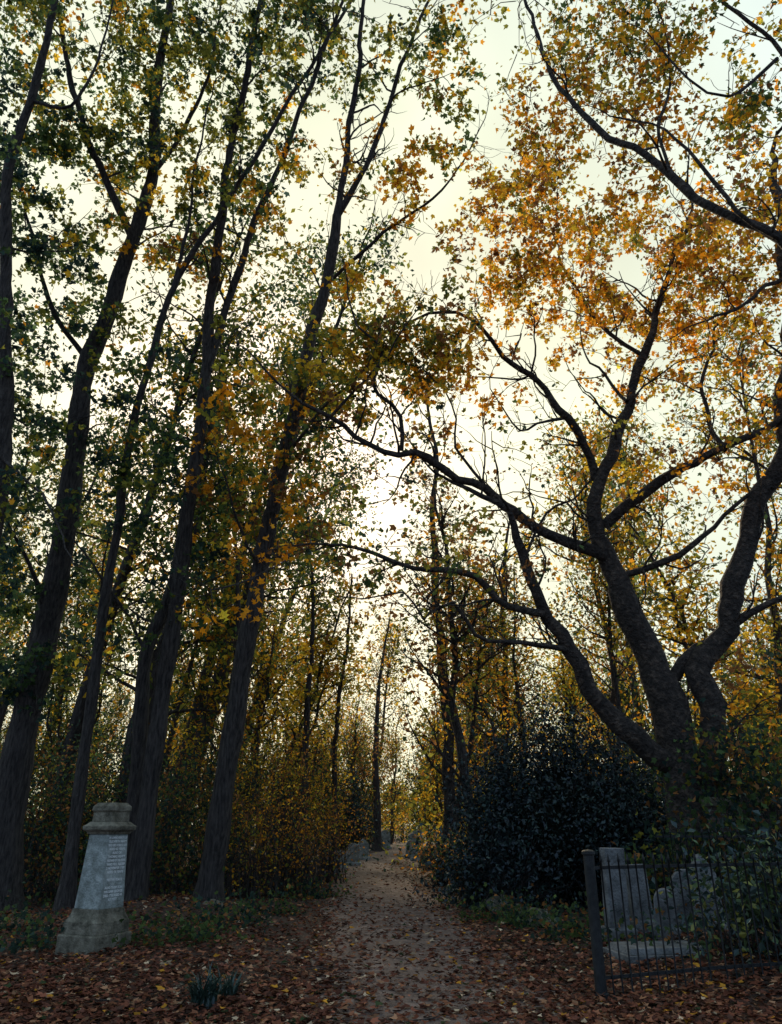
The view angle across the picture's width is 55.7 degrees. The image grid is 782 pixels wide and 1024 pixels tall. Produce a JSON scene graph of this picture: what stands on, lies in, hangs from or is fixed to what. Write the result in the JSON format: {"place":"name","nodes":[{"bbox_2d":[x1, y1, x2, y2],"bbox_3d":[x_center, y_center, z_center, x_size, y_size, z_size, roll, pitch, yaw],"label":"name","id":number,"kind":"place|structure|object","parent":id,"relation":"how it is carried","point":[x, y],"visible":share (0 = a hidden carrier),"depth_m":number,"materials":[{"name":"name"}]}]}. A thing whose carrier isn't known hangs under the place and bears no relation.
{"place":"outdoors","nodes":[
{"label":"outdoors","id":0,"kind":"place"},
{"bbox_2d":[0,828,781,1023],"bbox_3d":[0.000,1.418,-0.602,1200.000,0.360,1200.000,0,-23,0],"label":"ground","id":1,"kind":"structure","parent":0,"point":[393,868],"depth_m":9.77,"materials":[{"name":"brown plant"}]},
{"bbox_2d":[0,0,113,647],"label":"sycamore tree","id":2,"kind":"object","parent":1,"relation":"on","point":[8,407],"visible":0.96,"depth_m":16.09,"materials":[{"name":"green plant"}]},
{"bbox_2d":[55,802,136,955],"bbox_3d":[-4.161,5.287,10.684,0.700,2.020,0.700,-11,-25,23],"label":"grave monument","id":3,"kind":"object","parent":1,"relation":"on","point":[96,919],"visible":1,"depth_m":10.50,"materials":[{"name":"stone"}]},
{"bbox_2d":[0,0,227,911],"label":"sycamore tree","id":4,"kind":"object","parent":1,"relation":"on","point":[31,702],"visible":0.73,"depth_m":18.92,"materials":[{"name":"green plant"}]},
{"bbox_2d":[0,691,312,901],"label":"elder shrub","id":5,"kind":"object","parent":1,"relation":"on","point":[42,876],"visible":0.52,"depth_m":19.38,"materials":[{"name":"green plant"}]},
{"bbox_2d":[46,0,351,910],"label":"sycamore tree","id":6,"kind":"object","parent":1,"relation":"on","point":[106,586],"visible":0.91,"depth_m":17.67,"materials":[{"name":"brown plant"}]},
{"bbox_2d":[174,960,237,1008],"bbox_3d":[-1.755,4.545,7.148,0.765,0.387,0.798,0,-23,0],"label":"grass tuft","id":7,"kind":"object","parent":1,"relation":"on","point":[207,991],"visible":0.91,"depth_m":7.04,"materials":[{"name":"green plant"}]},
{"bbox_2d":[47,0,370,902],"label":"sycamore tree","id":8,"kind":"object","parent":1,"relation":"on","point":[147,764],"visible":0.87,"depth_m":19.13,"materials":[{"name":"green plant"}]},
{"bbox_2d":[205,899,223,906],"bbox_3d":[-3.575,7.933,14.776,0.446,0.377,0.385,10,-25,-23],"label":"rock","id":9,"kind":"object","parent":1,"relation":"on","point":[216,902],"visible":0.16,"depth_m":14.74,"materials":[{"name":"stone"}]},
{"bbox_2d":[167,453,281,883],"bbox_3d":[-5.185,4.554,24.010,3.018,13.720,3.888,0,-23,0],"label":"ash tree","id":10,"kind":"object","parent":1,"relation":"on","point":[237,605],"visible":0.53,"depth_m":24.63,"materials":[{"name":"green plant"}]},
{"bbox_2d":[204,966,248,999],"bbox_3d":[-1.639,4.722,7.455,0.533,0.315,0.664,14,-27,-30],"label":"grass tuft","id":11,"kind":"object","parent":1,"relation":"on","point":[231,992],"visible":0.66,"depth_m":7.40,"materials":[{"name":"green plant"}]},
{"bbox_2d":[156,701,383,899],"bbox_3d":[-2.973,7.822,20.991,5.819,5.333,8.613,0,-23,0],"label":"hazel shrub","id":12,"kind":"object","parent":1,"relation":"on","point":[277,857],"visible":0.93,"depth_m":19.13,"materials":[{"name":"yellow plant"}]},
{"bbox_2d":[271,512,359,869],"bbox_3d":[-3.217,6.446,29.550,3.297,14.539,4.038,-11,-25,24],"label":"ash tree","id":13,"kind":"object","parent":1,"relation":"on","point":[309,680],"visible":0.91,"depth_m":29.69,"materials":[{"name":"brown plant"}]},
{"bbox_2d":[155,0,501,901],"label":"sycamore tree","id":14,"kind":"object","parent":1,"relation":"on","point":[217,830],"visible":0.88,"depth_m":18.31,"materials":[{"name":"green plant"}]},
{"bbox_2d":[339,850,347,868],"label":"gravestone","id":15,"kind":"object","parent":1,"relation":"on","point":[344,857],"visible":0.22,"depth_m":29.82,"materials":[{"name":"stone"}]},
{"bbox_2d":[309,566,387,867],"bbox_3d":[-1.908,8.642,32.179,3.693,12.558,3.823,0,-23,0],"label":"ash tree","id":16,"kind":"object","parent":1,"relation":"on","point":[340,699],"visible":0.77,"depth_m":32.60,"materials":[{"name":"brown plant"}]},
{"bbox_2d":[313,772,384,852],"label":"holly bush","id":17,"kind":"object","parent":1,"relation":"on","point":[362,813],"visible":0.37,"depth_m":42.75,"materials":[{"name":"green plant"}]},
{"bbox_2d":[346,843,360,864],"bbox_3d":[-1.688,15.167,32.656,0.744,0.997,0.360,1,-21,0],"label":"gravestone","id":18,"kind":"object","parent":1,"relation":"on","point":[353,857],"visible":0.44,"depth_m":32.60,"materials":[{"name":"stone"}]},
{"bbox_2d":[0,870,713,952],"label":"ivy groundcover","id":19,"kind":"object","parent":1,"relation":"on","point":[236,916],"visible":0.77,"depth_m":11.82,"materials":[{"name":"green plant"}]},
{"bbox_2d":[357,839,370,859],"bbox_3d":[-1.445,17.471,38.211,0.744,1.096,0.360,4,-23,-9],"label":"gravestone","id":20,"kind":"object","parent":1,"relation":"on","point":[364,850],"visible":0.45,"depth_m":38.16,"materials":[{"name":"stone"}]},
{"bbox_2d":[381,830,391,848],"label":"gravestone","id":21,"kind":"object","parent":1,"relation":"on","point":[386,842],"visible":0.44,"depth_m":56.60,"materials":[{"name":"stone"}]},
{"bbox_2d":[0,213,781,878],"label":"distant trees","id":22,"kind":"object","parent":1,"relation":"on","point":[520,675],"visible":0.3,"depth_m":29.93,"materials":[{"name":"yellow plant"}]},
{"bbox_2d":[357,608,434,850],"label":"ash tree","id":23,"kind":"object","parent":1,"relation":"on","point":[377,835],"visible":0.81,"depth_m":54.05,"materials":[{"name":"brown plant"}]},
{"bbox_2d":[32,762,781,838],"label":"distant hedge","id":24,"kind":"object","parent":1,"relation":"on","point":[322,803],"visible":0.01,"depth_m":94.79,"materials":[{"name":"green plant"}]},
{"bbox_2d":[404,840,412,857],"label":"gravestone","id":25,"kind":"object","parent":1,"relation":"on","point":[406,855],"visible":0.32,"depth_m":39.95,"materials":[{"name":"stone"}]},
{"bbox_2d":[44,774,777,858],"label":"distant undergrowth","id":26,"kind":"object","parent":1,"relation":"on","point":[406,826],"visible":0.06,"depth_m":75.00,"materials":[{"name":"green plant"}]},
{"bbox_2d":[408,833,418,840],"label":"gravestone","id":27,"kind":"object","parent":1,"relation":"on","point":[413,838],"visible":0.24,"depth_m":45.65,"materials":[{"name":"stone"}]},
{"bbox_2d":[410,840,422,860],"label":"gravestone","id":28,"kind":"object","parent":1,"relation":"on","point":[414,847],"visible":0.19,"depth_m":36.39,"materials":[{"name":"stone"}]},
{"bbox_2d":[412,831,422,839],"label":"gravestone","id":29,"kind":"object","parent":1,"relation":"on","point":[417,833],"visible":0.18,"depth_m":51.29,"materials":[{"name":"stone"}]},
{"bbox_2d":[418,847,435,867],"bbox_3d":[1.526,14.426,30.777,0.744,0.897,0.288,-2,-18,12],"label":"gravestone","id":30,"kind":"object","parent":1,"relation":"on","point":[419,865],"visible":0.16,"depth_m":30.77,"materials":[{"name":"stone"}]},
{"bbox_2d":[385,388,482,862],"bbox_3d":[1.751,2.962,28.044,3.978,19.772,4.146,0,-23,0],"label":"ash tree","id":31,"kind":"object","parent":1,"relation":"on","point":[448,732],"visible":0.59,"depth_m":27.51,"materials":[{"name":"brown plant"}]},
{"bbox_2d":[397,814,472,887],"bbox_3d":[1.968,9.563,20.768,3.293,2.018,4.940,6,-24,-13],"label":"bramble bush","id":32,"kind":"object","parent":1,"relation":"on","point":[429,867],"visible":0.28,"depth_m":21.54,"materials":[{"name":"green plant"}]},
{"bbox_2d":[291,840,594,1023],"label":"footpath","id":33,"kind":"structure","parent":1,"relation":"on","point":[444,931],"depth_m":9.86,"materials":[{"name":"brown soil"}]},
{"bbox_2d":[442,884,456,894],"bbox_3d":[1.524,9.618,18.713,0.438,0.376,0.391,-8,-24,18],"label":"rock","id":34,"kind":"object","parent":1,"relation":"on","point":[448,886],"visible":0.19,"depth_m":18.62,"materials":[{"name":"stone"}]},
{"bbox_2d":[181,80,781,916],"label":"plane tree","id":35,"kind":"object","parent":1,"relation":"on","point":[655,670],"visible":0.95,"depth_m":16.83,"materials":[{"name":"orange plant"}]},
{"bbox_2d":[485,893,510,910],"bbox_3d":[2.226,8.031,15.066,0.499,0.479,0.574,-13,-26,28],"label":"rock","id":36,"kind":"object","parent":1,"relation":"on","point":[489,904],"visible":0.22,"depth_m":14.98,"materials":[{"name":"stone"}]},
{"bbox_2d":[456,527,554,785],"bbox_3d":[4.827,6.746,29.799,3.972,14.217,3.763,-12,-26,27],"label":"ash tree","id":37,"kind":"object","parent":1,"relation":"on","point":[468,568],"visible":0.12,"depth_m":31.56,"materials":[{"name":"brown plant"}]},
{"bbox_2d":[522,908,547,926],"bbox_3d":[2.540,7.098,12.844,0.539,0.419,0.518,0,-23,0],"label":"rock","id":38,"kind":"object","parent":1,"relation":"on","point":[527,916],"visible":0.23,"depth_m":12.76,"materials":[{"name":"stone"}]},
{"bbox_2d":[400,676,670,914],"bbox_3d":[3.889,6.278,16.972,7.398,5.236,5.698,0,-23,0],"label":"yew bush","id":39,"kind":"object","parent":1,"relation":"on","point":[546,825],"visible":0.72,"depth_m":15.99,"materials":[{"name":"green plant"}]},
{"bbox_2d":[548,917,561,926],"bbox_3d":[2.748,7.062,12.639,0.275,0.242,0.316,10,-25,-21],"label":"rock","id":40,"kind":"object","parent":1,"relation":"on","point":[559,922],"visible":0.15,"depth_m":12.56,"materials":[{"name":"stone"}]},
{"bbox_2d":[454,0,781,261],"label":"plane tree","id":41,"kind":"object","parent":1,"relation":"on","point":[621,16],"visible":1,"depth_m":13.28,"materials":[{"name":"orange plant"}]},
{"bbox_2d":[599,848,637,941],"bbox_3d":[3.341,5.721,11.026,0.422,1.300,0.384,8,-22,-16],"label":"gravestone","id":42,"kind":"object","parent":1,"relation":"on","point":[606,852],"visible":0.48,"depth_m":10.97,"materials":[{"name":"stone"}]},
{"bbox_2d":[626,864,654,932],"bbox_3d":[3.772,5.894,11.214,0.397,1.000,0.288,1,-27,-8],"label":"gravestone","id":43,"kind":"object","parent":1,"relation":"on","point":[644,891],"visible":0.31,"depth_m":11.19,"materials":[{"name":"stone"}]},
{"bbox_2d":[581,849,716,999],"bbox_3d":[2.799,4.415,7.933,1.636,1.470,0.150,10,-25,-21],"label":"iron railing","id":44,"kind":"object","parent":1,"relation":"on","point":[600,976],"visible":0.91,"depth_m":7.85,"materials":[{"name":"black metal"}]},
{"bbox_2d":[603,940,712,964],"bbox_3d":[3.465,5.729,9.518,1.240,0.290,0.800,3,-23,-8],"label":"ledger tomb","id":45,"kind":"object","parent":1,"relation":"on","point":[651,952],"visible":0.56,"depth_m":9.32,"materials":[{"name":"stone"}]},
{"bbox_2d":[652,888,681,938],"bbox_3d":[3.885,5.721,10.462,0.372,0.718,0.240,-2,-16,14],"label":"gravestone","id":46,"kind":"object","parent":1,"relation":"on","point":[671,902],"visible":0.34,"depth_m":10.44,"materials":[{"name":"stone"}]},
{"bbox_2d":[670,869,693,932],"bbox_3d":[4.327,5.712,10.801,0.521,0.897,0.288,-2,-19,10],"label":"gravestone","id":47,"kind":"object","parent":1,"relation":"on","point":[676,875],"visible":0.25,"depth_m":10.79,"materials":[{"name":"stone"}]},
{"bbox_2d":[600,695,781,917],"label":"elder shrub","id":48,"kind":"object","parent":1,"relation":"on","point":[736,772],"visible":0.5,"depth_m":13.58,"materials":[{"name":"green plant"}]},
{"bbox_2d":[688,854,727,933],"bbox_3d":[4.552,5.552,10.704,0.496,1.095,0.288,1,-26,-6],"label":"gravestone","id":49,"kind":"object","parent":1,"relation":"on","point":[694,887],"visible":0.3,"depth_m":10.65,"materials":[{"name":"stone"}]},
{"bbox_2d":[656,827,781,922],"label":"iron railing","id":50,"kind":"object","parent":1,"relation":"on","point":[664,836],"visible":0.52,"depth_m":12.30,"materials":[{"name":"black metal"}]},
{"bbox_2d":[658,798,781,970],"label":"laurel bush","id":51,"kind":"object","parent":1,"relation":"on","point":[760,886],"visible":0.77,"depth_m":9.14,"materials":[{"name":"green plant"}]},
{"bbox_2d":[701,851,781,981],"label":"iron railing","id":52,"kind":"object","parent":1,"relation":"on","point":[752,964],"visible":0.94,"depth_m":8.41,"materials":[{"name":"black metal"}]},
{"bbox_2d":[704,806,781,889],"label":"brickwork","id":53,"kind":"object","parent":1,"relation":"on","point":[721,816],"depth_m":14.23,"materials":[{"name":"brick"}]},
{"bbox_2d":[699,797,781,805],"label":"coping","id":54,"kind":"object","parent":53,"relation":"on","point":[707,802],"visible":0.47,"depth_m":14.31,"materials":[{"name":"stone"}]},
{"bbox_2d":[0,0,781,826],"label":"sky","id":55,"kind":"structure","parent":0,"point":[290,302],"materials":[{"name":"white"}]}
]}

